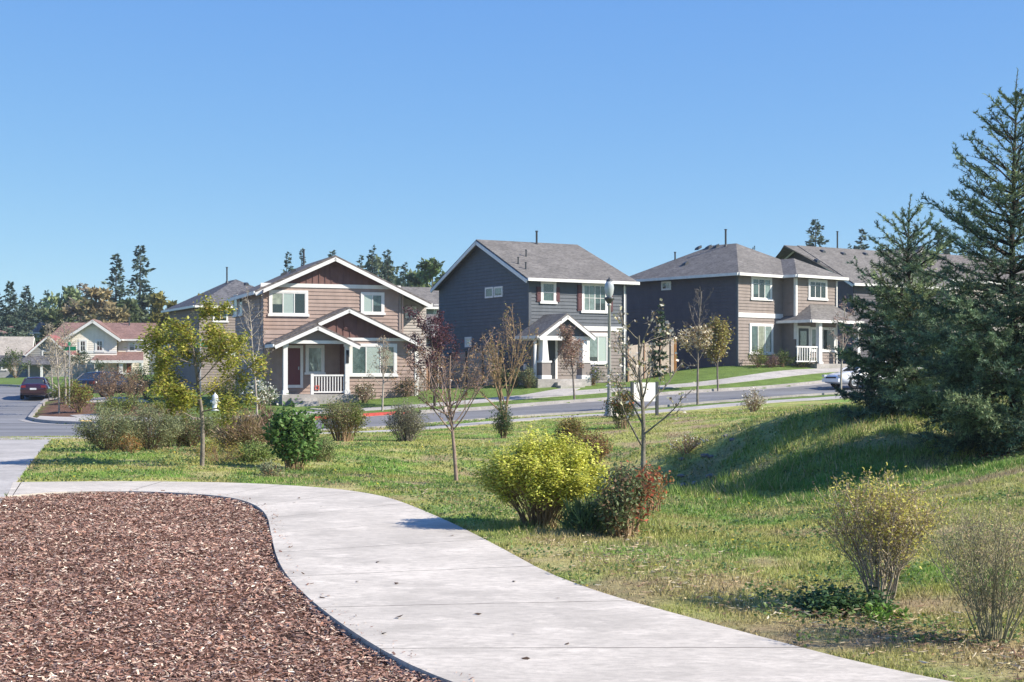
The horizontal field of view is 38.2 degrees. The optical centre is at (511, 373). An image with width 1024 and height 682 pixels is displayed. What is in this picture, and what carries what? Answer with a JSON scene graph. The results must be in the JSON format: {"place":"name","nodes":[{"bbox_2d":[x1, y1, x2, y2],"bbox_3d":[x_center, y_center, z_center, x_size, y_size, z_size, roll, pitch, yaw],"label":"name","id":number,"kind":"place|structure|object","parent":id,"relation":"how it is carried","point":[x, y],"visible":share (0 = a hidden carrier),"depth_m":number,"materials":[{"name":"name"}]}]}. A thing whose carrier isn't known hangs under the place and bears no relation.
{"place":"outdoors","nodes":[
{"label":"outdoors","id":0,"kind":"place"},
{"bbox_2d":[0,438,84,502],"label":"path","id":1,"kind":"structure","parent":0,"point":[16,455],"depth_m":28.34,"materials":[{"name":"concrete"}]},
{"bbox_2d":[86,397,147,402],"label":"driveway","id":2,"kind":"structure","parent":0,"point":[96,399],"depth_m":79.08,"materials":[{"name":"concrete"}]},
{"bbox_2d":[70,371,138,396],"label":"parked car","id":3,"kind":"object","parent":2,"relation":"on","point":[82,378],"visible":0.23,"depth_m":82.46,"materials":[{"name":"black paint"}]},
{"bbox_2d":[0,489,473,681],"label":"mulch ground","id":4,"kind":"structure","parent":0,"point":[134,639],"depth_m":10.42,"materials":[{"name":"brown wood"}]},
{"bbox_2d":[0,384,875,435],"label":"road","id":5,"kind":"structure","parent":0,"point":[14,408],"depth_m":69.73,"materials":[{"name":"grey asphalt"}]},
{"bbox_2d":[20,377,53,398],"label":"parked car","id":6,"kind":"object","parent":5,"relation":"on","point":[34,386],"visible":0.77,"depth_m":95.46,"materials":[{"name":"red paint"}]},
{"bbox_2d":[20,383,827,425],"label":"gutter","id":7,"kind":"object","parent":5,"relation":"on","point":[27,420],"visible":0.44,"depth_m":71.97,"materials":[{"name":"concrete"}]},
{"bbox_2d":[822,361,896,387],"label":"parked car","id":8,"kind":"object","parent":5,"relation":"on","point":[833,379],"visible":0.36,"depth_m":77.92,"materials":[{"name":"white paint"}]},
{"bbox_2d":[7,481,952,681],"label":"path","id":9,"kind":"structure","parent":0,"point":[501,636],"depth_m":10.24,"materials":[{"name":"concrete"}]},
{"bbox_2d":[0,388,981,438],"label":"pavement","id":10,"kind":"structure","parent":0,"point":[650,411],"depth_m":60.12,"materials":[{"name":"concrete"}]},
{"bbox_2d":[70,367,919,419],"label":"pavement","id":11,"kind":"structure","parent":0,"point":[769,375],"depth_m":79.54,"materials":[{"name":"concrete"}]},
{"bbox_2d":[0,365,1023,681],"bbox_3d":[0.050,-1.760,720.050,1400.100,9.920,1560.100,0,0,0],"label":"ground","id":12,"kind":"structure","parent":0,"point":[678,377],"depth_m":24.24,"materials":[{"name":"green plant"}]},
{"bbox_2d":[0,280,29,336],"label":"fir tree","id":13,"kind":"object","parent":12,"relation":"on","point":[14,330],"visible":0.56,"depth_m":204.61,"materials":[{"name":"green plant"}]},
{"bbox_2d":[0,347,30,377],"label":"shrub","id":14,"kind":"object","parent":12,"relation":"on","point":[6,365],"visible":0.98,"depth_m":139.80,"materials":[{"name":"green plant"}]},
{"bbox_2d":[0,336,35,377],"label":"tan roof cottage","id":15,"kind":"structure","parent":12,"relation":"on","point":[25,344],"depth_m":161.08,"materials":[{"name":"grey"}]},
{"bbox_2d":[11,285,41,336],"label":"fir tree","id":16,"kind":"object","parent":12,"relation":"on","point":[31,314],"visible":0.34,"depth_m":209.89,"materials":[{"name":"green plant"}]},
{"bbox_2d":[0,334,81,376],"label":"house","id":17,"kind":"structure","parent":12,"relation":"on","point":[36,352],"depth_m":152.06,"materials":[{"name":"grey"}]},
{"bbox_2d":[35,308,66,343],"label":"green tree","id":18,"kind":"object","parent":12,"relation":"on","point":[54,317],"visible":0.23,"depth_m":199.01,"materials":[{"name":"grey plant"}]},
{"bbox_2d":[39,336,74,412],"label":"birch sapling","id":19,"kind":"object","parent":12,"relation":"on","point":[58,364],"visible":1,"depth_m":70.46,"materials":[{"name":"brown plant"}]},
{"bbox_2d":[44,319,77,403],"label":"birch sapling","id":20,"kind":"object","parent":12,"relation":"on","point":[61,350],"visible":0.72,"depth_m":75.91,"materials":[{"name":"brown plant"}]},
{"bbox_2d":[41,285,82,322],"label":"tree","id":21,"kind":"object","parent":12,"relation":"on","point":[70,292],"visible":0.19,"depth_m":213.85,"materials":[{"name":"green plant"}]},
{"bbox_2d":[60,297,84,322],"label":"golden tree","id":22,"kind":"object","parent":12,"relation":"on","point":[72,310],"visible":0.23,"depth_m":203.69,"materials":[{"name":"brown plant"}]},
{"bbox_2d":[60,381,98,412],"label":"corner shrub","id":23,"kind":"object","parent":12,"relation":"on","point":[85,396],"visible":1,"depth_m":70.40,"materials":[{"name":"green plant"}]},
{"bbox_2d":[77,285,117,322],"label":"golden tree","id":24,"kind":"object","parent":12,"relation":"on","point":[91,306],"visible":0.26,"depth_m":199.44,"materials":[{"name":"brown plant"}]},
{"bbox_2d":[51,317,156,374],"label":"cream house","id":25,"kind":"structure","parent":12,"relation":"on","point":[95,338],"depth_m":168.65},
{"bbox_2d":[71,400,146,450],"bbox_3d":[-8.453,1.103,31.061,1.525,1.118,1.405,0,0,0],"label":"olive shrub","id":26,"kind":"object","parent":12,"relation":"on","point":[109,427],"visible":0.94,"depth_m":30.83,"materials":[{"name":"green plant"}]},
{"bbox_2d":[88,359,131,399],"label":"corner shrub","id":27,"kind":"object","parent":12,"relation":"on","point":[108,385],"visible":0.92,"depth_m":78.80,"materials":[{"name":"brown plant"}]},
{"bbox_2d":[95,303,129,363],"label":"tree","id":28,"kind":"object","parent":12,"relation":"on","point":[119,315],"visible":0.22,"depth_m":185.03,"materials":[{"name":"brown plant"}]},
{"bbox_2d":[100,253,130,370],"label":"fir tree","id":29,"kind":"object","parent":12,"relation":"on","point":[120,290],"visible":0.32,"depth_m":224.78,"materials":[{"name":"green plant"}]},
{"bbox_2d":[115,297,140,322],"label":"green tree","id":30,"kind":"object","parent":12,"relation":"on","point":[132,305],"visible":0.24,"depth_m":194.06,"materials":[{"name":"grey plant"}]},
{"bbox_2d":[106,368,150,404],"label":"corner shrub","id":31,"kind":"object","parent":12,"relation":"on","point":[130,382],"visible":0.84,"depth_m":74.87,"materials":[{"name":"brown plant"}]},
{"bbox_2d":[113,429,144,453],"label":"orange shrub","id":32,"kind":"object","parent":12,"relation":"on","point":[126,445],"visible":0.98,"depth_m":29.95,"materials":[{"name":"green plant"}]},
{"bbox_2d":[117,245,158,372],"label":"fir tree","id":33,"kind":"object","parent":12,"relation":"on","point":[137,279],"visible":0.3,"depth_m":219.70,"materials":[{"name":"green plant"}]},
{"bbox_2d":[136,293,163,357],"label":"tree","id":34,"kind":"object","parent":12,"relation":"on","point":[144,303],"visible":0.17,"depth_m":214.13,"materials":[{"name":"green plant"}]},
{"bbox_2d":[117,400,187,449],"bbox_3d":[-7.656,1.101,31.482,1.476,1.132,1.383,0,0,24],"label":"olive shrub","id":35,"kind":"object","parent":12,"relation":"on","point":[168,425],"visible":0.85,"depth_m":31.38,"materials":[{"name":"green plant"}]},
{"bbox_2d":[147,291,176,352],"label":"golden tree","id":36,"kind":"object","parent":12,"relation":"on","point":[159,302],"visible":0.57,"depth_m":179.21,"materials":[{"name":"green plant"}]},
{"bbox_2d":[163,407,219,446],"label":"dark shrub","id":37,"kind":"object","parent":12,"relation":"on","point":[195,440],"visible":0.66,"depth_m":32.90,"materials":[{"name":"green plant"}]},
{"bbox_2d":[124,292,271,465],"bbox_3d":[-5.569,0.150,26.417,2.453,3.194,2.479,0,0,0],"label":"maple tree","id":38,"kind":"object","parent":12,"relation":"on","point":[218,349],"visible":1,"depth_m":26.11,"materials":[{"name":"green plant"}]},
{"bbox_2d":[161,267,253,391],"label":"taupe hip house","id":39,"kind":"structure","parent":12,"relation":"on","point":[226,290],"depth_m":109.94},
{"bbox_2d":[193,433,248,463],"bbox_3d":[-5.482,1.413,27.621,1.083,0.609,1.103,0,0,35],"label":"yellow spirea","id":40,"kind":"object","parent":12,"relation":"on","point":[215,453],"visible":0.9,"depth_m":27.60,"materials":[{"name":"green plant"}]},
{"bbox_2d":[209,405,270,451],"bbox_3d":[-5.663,1.169,31.044,1.440,1.080,1.489,0,0,0],"label":"shrub","id":41,"kind":"object","parent":12,"relation":"on","point":[239,433],"visible":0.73,"depth_m":30.73,"materials":[{"name":"brown plant"}]},
{"bbox_2d":[233,285,272,414],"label":"sapling","id":42,"kind":"object","parent":12,"relation":"on","point":[250,324],"visible":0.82,"depth_m":65.21,"materials":[{"name":"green plant"}]},
{"bbox_2d":[231,435,280,462],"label":"shrub","id":43,"kind":"object","parent":12,"relation":"on","point":[255,451],"visible":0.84,"depth_m":28.26,"materials":[{"name":"green plant"}]},
{"bbox_2d":[235,377,280,409],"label":"white flowering shrub","id":44,"kind":"object","parent":12,"relation":"on","point":[263,392],"visible":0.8,"depth_m":70.34,"materials":[{"name":"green plant"}]},
{"bbox_2d":[259,393,328,468],"bbox_3d":[-4.000,1.093,26.795,1.239,1.466,1.278,0,0,0],"label":"green shrub","id":45,"kind":"object","parent":12,"relation":"on","point":[293,438],"visible":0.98,"depth_m":26.60,"materials":[{"name":"green plant"}]},
{"bbox_2d":[306,430,341,461],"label":"shrub","id":46,"kind":"object","parent":12,"relation":"on","point":[327,450],"visible":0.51,"depth_m":29.36,"materials":[{"name":"green plant"}]},
{"bbox_2d":[227,249,432,406],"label":"brown house","id":47,"kind":"structure","parent":12,"relation":"on","point":[328,322],"depth_m":75.27,"materials":[{"name":"beige wood"}]},
{"bbox_2d":[268,290,309,316],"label":"window","id":48,"kind":"structure","parent":47,"relation":"in","point":[281,302],"depth_m":75.45,"materials":[{"name":"clear glass"}]},
{"bbox_2d":[288,345,302,387],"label":"door","id":49,"kind":"structure","parent":47,"relation":"in","point":[295,352],"depth_m":74.64,"materials":[{"name":"red paint"}]},
{"bbox_2d":[304,345,325,374],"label":"window","id":50,"kind":"structure","parent":47,"relation":"in","point":[315,354],"depth_m":74.99,"materials":[{"name":"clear glass"}]},
{"bbox_2d":[361,292,385,314],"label":"window","id":51,"kind":"structure","parent":47,"relation":"in","point":[372,303],"depth_m":76.94,"materials":[{"name":"clear glass"}]},
{"bbox_2d":[350,343,397,376],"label":"window","id":52,"kind":"structure","parent":47,"relation":"in","point":[360,359],"depth_m":74.95,"materials":[{"name":"white glass"}]},
{"bbox_2d":[315,395,370,441],"bbox_3d":[-4.354,1.173,38.507,1.523,1.260,1.486,0,0,42],"label":"round shrub","id":53,"kind":"object","parent":12,"relation":"on","point":[350,419],"visible":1,"depth_m":38.30,"materials":[{"name":"green plant"}]},
{"bbox_2d":[351,371,375,402],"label":"foundation shrub","id":54,"kind":"object","parent":12,"relation":"on","point":[359,393],"visible":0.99,"depth_m":73.14,"materials":[{"name":"brown plant"}]},
{"bbox_2d":[366,335,395,410],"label":"sapling","id":55,"kind":"object","parent":12,"relation":"on","point":[384,349],"visible":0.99,"depth_m":68.24,"materials":[{"name":"brown plant"}]},
{"bbox_2d":[379,396,433,441],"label":"grey shrub","id":56,"kind":"object","parent":12,"relation":"on","point":[411,422],"visible":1,"depth_m":38.84,"materials":[{"name":"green plant"}]},
{"bbox_2d":[401,287,438,313],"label":"grey back house","id":57,"kind":"structure","parent":12,"relation":"on","point":[425,293],"depth_m":120.42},
{"bbox_2d":[415,257,444,286],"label":"birch tree","id":58,"kind":"object","parent":12,"relation":"on","point":[431,267],"visible":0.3,"depth_m":174.22,"materials":[{"name":"green plant"}]},
{"bbox_2d":[402,305,464,405],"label":"purple plum tree","id":59,"kind":"object","parent":12,"relation":"on","point":[437,339],"visible":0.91,"depth_m":70.46,"materials":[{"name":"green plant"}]},
{"bbox_2d":[387,327,504,480],"bbox_3d":[-1.090,0.550,25.557,1.972,2.772,2.414,0,0,0],"label":"plum tree","id":60,"kind":"object","parent":12,"relation":"on","point":[448,407],"visible":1,"depth_m":25.28,"materials":[{"name":"brown plant"}]},
{"bbox_2d":[0,388,933,436],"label":"kerb","id":61,"kind":"structure","parent":12,"relation":"on","point":[667,405],"depth_m":64.28,"materials":[{"name":"concrete"}]},
{"bbox_2d":[449,347,500,387],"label":"wooden fence","id":62,"kind":"object","parent":12,"relation":"on","point":[457,375],"visible":0.44,"depth_m":81.76,"materials":[{"name":"paint"}]},
{"bbox_2d":[460,301,538,422],"bbox_3d":[-0.648,-0.408,55.452,3.172,4.753,2.073,0,0,-36],"label":"vase tree","id":63,"kind":"object","parent":12,"relation":"on","point":[498,373],"visible":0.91,"depth_m":55.48,"materials":[{"name":"brown plant"}]},
{"bbox_2d":[488,400,514,437],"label":"dark shrub","id":64,"kind":"object","parent":12,"relation":"on","point":[504,426],"visible":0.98,"depth_m":40.86,"materials":[{"name":"green plant"}]},
{"bbox_2d":[21,403,1023,647],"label":"clover","id":65,"kind":"object","parent":12,"relation":"on","point":[916,636],"visible":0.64,"depth_m":19.18,"materials":[{"name":"green plant"}]},
{"bbox_2d":[430,231,639,388],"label":"slate house","id":66,"kind":"structure","parent":12,"relation":"on","point":[545,288],"depth_m":81.84,"materials":[{"name":"grey wood"}]},
{"bbox_2d":[538,340,557,378],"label":"door","id":67,"kind":"structure","parent":66,"relation":"in","point":[552,344],"depth_m":80.22,"materials":[{"name":"paint"}]},
{"bbox_2d":[540,281,557,303],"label":"window","id":68,"kind":"structure","parent":66,"relation":"in","point":[548,289],"depth_m":80.05,"materials":[{"name":"clear glass"}]},
{"bbox_2d":[580,283,607,313],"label":"window","id":69,"kind":"structure","parent":66,"relation":"in","point":[593,294],"depth_m":81.52,"materials":[{"name":"clear glass"}]},
{"bbox_2d":[587,333,607,364],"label":"window","id":70,"kind":"structure","parent":66,"relation":"in","point":[597,349],"depth_m":81.68,"materials":[{"name":"clear glass"}]},
{"bbox_2d":[469,421,622,528],"bbox_3d":[0.338,1.101,15.870,1.483,1.179,1.644,0,0,-38],"label":"yellow shrub","id":71,"kind":"object","parent":12,"relation":"on","point":[539,474],"visible":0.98,"depth_m":15.59,"materials":[{"name":"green plant"}]},
{"bbox_2d":[555,320,586,399],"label":"sapling","id":72,"kind":"object","parent":12,"relation":"on","point":[567,340],"visible":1,"depth_m":72.26,"materials":[{"name":"brown plant"}]},
{"bbox_2d":[547,414,595,454],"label":"golden shrub","id":73,"kind":"object","parent":12,"relation":"on","point":[569,427],"visible":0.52,"depth_m":33.39,"materials":[{"name":"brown plant"}]},
{"bbox_2d":[553,491,611,534],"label":"iris clump","id":74,"kind":"object","parent":12,"relation":"on","point":[578,515],"visible":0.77,"depth_m":15.18,"materials":[{"name":"green plant"}]},
{"bbox_2d":[575,427,614,463],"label":"golden shrub","id":75,"kind":"object","parent":12,"relation":"on","point":[594,440],"visible":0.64,"depth_m":31.39,"materials":[{"name":"yellow plant"}]},
{"bbox_2d":[604,277,613,415],"bbox_3d":[3.834,-1.029,58.300,0.440,5.521,0.429,0,0,0],"label":"street lamp","id":76,"kind":"object","parent":12,"relation":"on","point":[609,290],"visible":0.87,"depth_m":58.23,"materials":[{"name":"metal"}]},
{"bbox_2d":[602,382,636,428],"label":"photinia shrub","id":77,"kind":"object","parent":12,"relation":"on","point":[617,409],"visible":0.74,"depth_m":43.86,"materials":[{"name":"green plant"}]},
{"bbox_2d":[419,380,824,412],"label":"kerb","id":78,"kind":"structure","parent":12,"relation":"on","point":[605,398],"depth_m":72.85,"materials":[{"name":"concrete"}]},
{"bbox_2d":[583,451,672,538],"bbox_3d":[1.127,1.246,15.124,0.880,0.892,0.847,0,0,-32],"label":"nandina shrub","id":79,"kind":"object","parent":12,"relation":"on","point":[624,498],"visible":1,"depth_m":14.99,"materials":[{"name":"green plant"}]},
{"bbox_2d":[630,382,658,416],"bbox_3d":[5.063,1.130,56.500,1.180,1.625,0.100,0,0,-24],"label":"sign board","id":80,"kind":"object","parent":12,"relation":"on","point":[652,391],"visible":0.55,"depth_m":56.56,"materials":[{"name":"paint"}]},
{"bbox_2d":[599,298,696,472],"bbox_3d":[2.143,0.438,23.060,1.498,3.183,1.476,0,0,12],"label":"magnolia tree","id":81,"kind":"object","parent":12,"relation":"on","point":[642,442],"visible":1,"depth_m":22.94,"materials":[{"name":"grey plant"}]},
{"bbox_2d":[627,339,673,381],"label":"wooden fence","id":82,"kind":"object","parent":12,"relation":"on","point":[669,348],"visible":0.52,"depth_m":84.36,"materials":[{"name":"brown wood"}]},
{"bbox_2d":[636,460,674,510],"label":"nandina shrub","id":83,"kind":"object","parent":12,"relation":"on","point":[650,503],"visible":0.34,"depth_m":19.54,"materials":[{"name":"red plant"}]},
{"bbox_2d":[651,303,667,376],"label":"weeping conifer","id":84,"kind":"object","parent":12,"relation":"on","point":[660,318],"visible":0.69,"depth_m":84.41,"materials":[{"name":"green plant"}]},
{"bbox_2d":[347,482,1023,681],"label":"dry thatch","id":85,"kind":"object","parent":12,"relation":"on","point":[998,645],"visible":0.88,"depth_m":9.93,"materials":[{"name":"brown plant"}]},
{"bbox_2d":[663,432,707,453],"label":"rose shrub","id":86,"kind":"object","parent":12,"relation":"on","point":[692,446],"visible":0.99,"depth_m":30.40,"materials":[{"name":"green plant"}]},
{"bbox_2d":[675,287,714,404],"bbox_3d":[7.943,-1.187,64.575,1.765,5.261,2.115,0,0,0],"label":"sapling","id":87,"kind":"object","parent":12,"relation":"on","point":[702,333],"visible":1,"depth_m":64.42,"materials":[{"name":"grey plant"}]},
{"bbox_2d":[699,315,735,390],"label":"sapling","id":88,"kind":"object","parent":12,"relation":"on","point":[720,335],"visible":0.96,"depth_m":76.69,"materials":[{"name":"green plant"}]},
{"bbox_2d":[627,229,864,369],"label":"hip roofed house","id":89,"kind":"structure","parent":12,"relation":"on","point":[772,304],"depth_m":88.36,"materials":[{"name":"grey"}]},
{"bbox_2d":[750,276,772,300],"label":"window","id":90,"kind":"structure","parent":89,"relation":"in","point":[761,287],"depth_m":87.29,"materials":[{"name":"clear glass"}]},
{"bbox_2d":[749,323,773,354],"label":"window","id":91,"kind":"structure","parent":89,"relation":"in","point":[760,334],"depth_m":87.29,"materials":[{"name":"clear glass"}]},
{"bbox_2d":[796,326,809,362],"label":"door","id":92,"kind":"structure","parent":89,"relation":"in","point":[803,332],"depth_m":88.14,"materials":[{"name":"paint"}]},
{"bbox_2d":[807,279,827,300],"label":"window","id":93,"kind":"structure","parent":89,"relation":"in","point":[817,289],"depth_m":89.05,"materials":[{"name":"clear glass"}]},
{"bbox_2d":[810,327,835,351],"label":"window","id":94,"kind":"structure","parent":89,"relation":"in","point":[827,339],"depth_m":89.55,"materials":[{"name":"clear glass"}]},
{"bbox_2d":[736,385,771,411],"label":"blossom shrub","id":95,"kind":"object","parent":12,"relation":"on","point":[752,404],"visible":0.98,"depth_m":49.87,"materials":[{"name":"beige plant"}]},
{"bbox_2d":[805,219,828,246],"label":"fir tree","id":96,"kind":"object","parent":12,"relation":"on","point":[818,226],"visible":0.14,"depth_m":189.84,"materials":[{"name":"green plant"}]},
{"bbox_2d":[784,579,899,618],"bbox_3d":[2.322,1.570,10.354,0.786,0.281,0.671,0,0,0],"label":"ivy patch","id":97,"kind":"object","parent":12,"relation":"on","point":[824,599],"visible":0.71,"depth_m":10.27,"materials":[{"name":"green plant"}]},
{"bbox_2d":[825,296,858,388],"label":"sapling","id":98,"kind":"object","parent":12,"relation":"on","point":[842,343],"visible":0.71,"depth_m":69.28,"materials":[{"name":"brown plant"}]},
{"bbox_2d":[775,231,952,363],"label":"long roof house","id":99,"kind":"structure","parent":12,"relation":"on","point":[834,260],"depth_m":106.62,"materials":[{"name":"grey"}]},
{"bbox_2d":[803,462,959,608],"bbox_3d":[2.650,1.154,10.539,1.063,1.064,0.959,0,0,30],"label":"bare shrub","id":100,"kind":"object","parent":12,"relation":"on","point":[899,523],"visible":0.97,"depth_m":10.39,"materials":[{"name":"beige plant"}]},
{"bbox_2d":[861,594,908,624],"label":"green seedling","id":101,"kind":"object","parent":12,"relation":"on","point":[887,612],"visible":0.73,"depth_m":9.90,"materials":[{"name":"green plant"}]},
{"bbox_2d":[831,193,994,418],"bbox_3d":[7.728,-1.122,28.175,3.265,4.661,3.090,0,0,0],"label":"spruce tree","id":102,"kind":"object","parent":12,"relation":"on","point":[876,345],"visible":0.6,"depth_m":27.91,"materials":[{"name":"green plant"}]},
{"bbox_2d":[877,68,1023,459],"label":"spruce tree","id":103,"kind":"object","parent":12,"relation":"on","point":[973,364],"visible":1,"depth_m":23.67,"materials":[{"name":"green plant"}]},
{"bbox_2d":[894,250,1023,349],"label":"grey roof house","id":104,"kind":"structure","parent":12,"relation":"on","point":[961,259],"depth_m":116.81,"materials":[{"name":"beige"}]},
{"bbox_2d":[904,476,1023,645],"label":"bare shrub","id":105,"kind":"object","parent":12,"relation":"on","point":[994,587],"visible":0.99,"depth_m":8.95,"materials":[{"name":"beige plant"}]},
{"bbox_2d":[0,0,1023,312],"label":"sky","id":106,"kind":"structure","parent":0,"point":[208,136],"materials":[{"name":"blue"}]},
{"bbox_2d":[509,388,579,397],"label":"path","id":107,"kind":"structure","parent":0,"point":[560,391],"depth_m":74.85,"materials":[{"name":"concrete"}]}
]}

